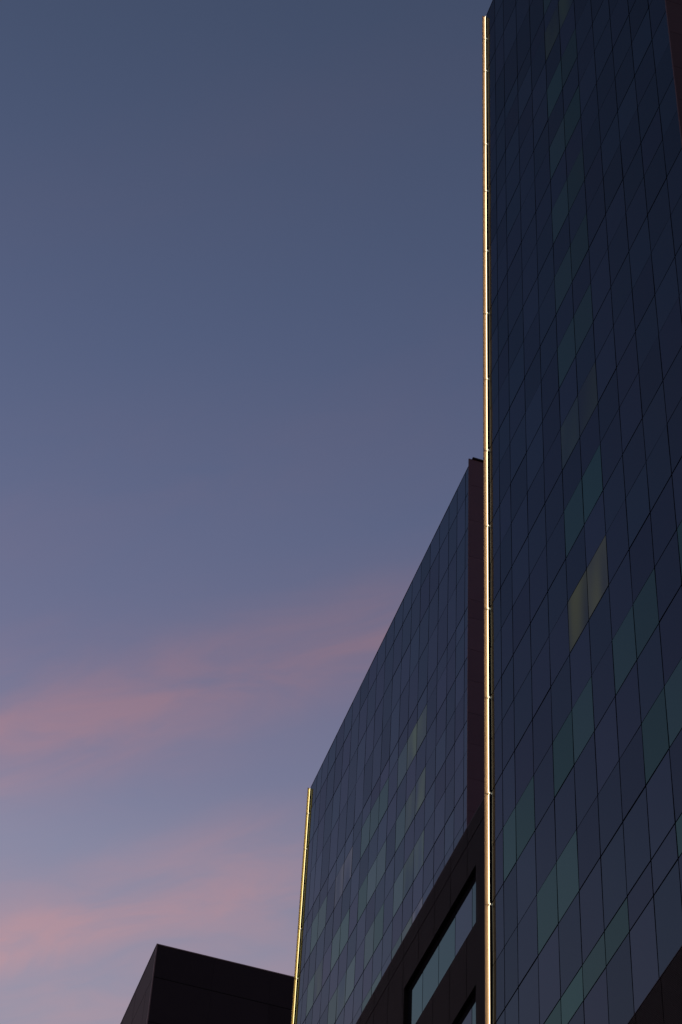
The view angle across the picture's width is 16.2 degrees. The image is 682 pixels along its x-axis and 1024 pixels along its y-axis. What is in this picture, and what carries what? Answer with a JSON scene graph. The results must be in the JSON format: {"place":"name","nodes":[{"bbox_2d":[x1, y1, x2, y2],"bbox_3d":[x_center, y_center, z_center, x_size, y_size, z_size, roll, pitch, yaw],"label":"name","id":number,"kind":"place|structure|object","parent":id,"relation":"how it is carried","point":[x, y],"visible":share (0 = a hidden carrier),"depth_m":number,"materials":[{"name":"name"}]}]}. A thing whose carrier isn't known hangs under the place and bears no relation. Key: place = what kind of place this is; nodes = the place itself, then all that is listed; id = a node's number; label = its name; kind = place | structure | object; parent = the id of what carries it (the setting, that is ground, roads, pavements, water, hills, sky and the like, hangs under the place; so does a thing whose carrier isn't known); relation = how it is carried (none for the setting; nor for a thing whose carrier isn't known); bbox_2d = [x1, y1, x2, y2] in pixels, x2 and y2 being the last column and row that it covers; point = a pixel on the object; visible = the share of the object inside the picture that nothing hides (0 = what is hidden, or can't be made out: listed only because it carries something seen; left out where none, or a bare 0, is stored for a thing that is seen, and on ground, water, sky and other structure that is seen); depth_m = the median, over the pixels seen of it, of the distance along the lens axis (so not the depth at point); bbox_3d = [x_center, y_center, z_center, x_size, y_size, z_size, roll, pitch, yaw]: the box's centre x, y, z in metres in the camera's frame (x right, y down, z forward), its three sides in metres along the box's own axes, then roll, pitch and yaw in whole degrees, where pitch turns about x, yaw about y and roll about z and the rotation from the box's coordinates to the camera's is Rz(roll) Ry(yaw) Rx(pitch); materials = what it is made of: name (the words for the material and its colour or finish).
{"place":"outdoors","nodes":[
{"label":"outdoors","id":0,"kind":"place"},
{"bbox_2d":[120,944,293,1023],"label":"dark building","id":1,"kind":"structure","parent":0,"point":[177,986],"depth_m":186.73,"materials":[{"name":"stone"}]},
{"bbox_2d":[0,0,491,1023],"label":"sky","id":2,"kind":"structure","parent":0,"point":[241,241],"materials":[{"name":"blue"}]},
{"bbox_2d":[291,457,483,1023],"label":"glass tower","id":3,"kind":"structure","parent":0,"point":[397,793],"depth_m":124.76,"materials":[{"name":"glass"}]},
{"bbox_2d":[291,788,310,1023],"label":"light strip","id":4,"kind":"object","parent":3,"relation":"attached to","point":[300,912],"visible":1,"depth_m":138.14,"materials":[{"name":"gold metal"}]},
{"bbox_2d":[356,798,484,1023],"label":"ribbed building","id":5,"kind":"structure","parent":0,"point":[434,973],"depth_m":75.51,"materials":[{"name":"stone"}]},
{"bbox_2d":[407,874,475,1023],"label":"window","id":6,"kind":"structure","parent":5,"relation":"in","point":[463,918],"depth_m":75.50,"materials":[{"name":"glass"}]},
{"bbox_2d":[457,994,475,1023],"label":"window","id":7,"kind":"structure","parent":5,"relation":"in","point":[469,1015],"depth_m":70.95,"materials":[{"name":"grey glass"}]},
{"bbox_2d":[482,0,681,1023],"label":"glass tower","id":8,"kind":"structure","parent":0,"point":[584,192],"depth_m":72.76,"materials":[{"name":"glass"}]},
{"bbox_2d":[483,16,490,1023],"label":"light strip","id":9,"kind":"object","parent":8,"relation":"attached to","point":[487,737],"visible":1,"depth_m":81.39,"materials":[{"name":"gold metal"}]},
{"label":"ground","id":10,"kind":"structure","parent":0,"visible":0},
{"bbox_2d":[628,946,681,1023],"bbox_3d":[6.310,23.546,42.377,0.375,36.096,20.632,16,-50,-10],"label":"podium building","id":11,"kind":"structure","parent":10,"relation":"on","point":[661,1003],"depth_m":54.45,"materials":[{"name":"stone"}]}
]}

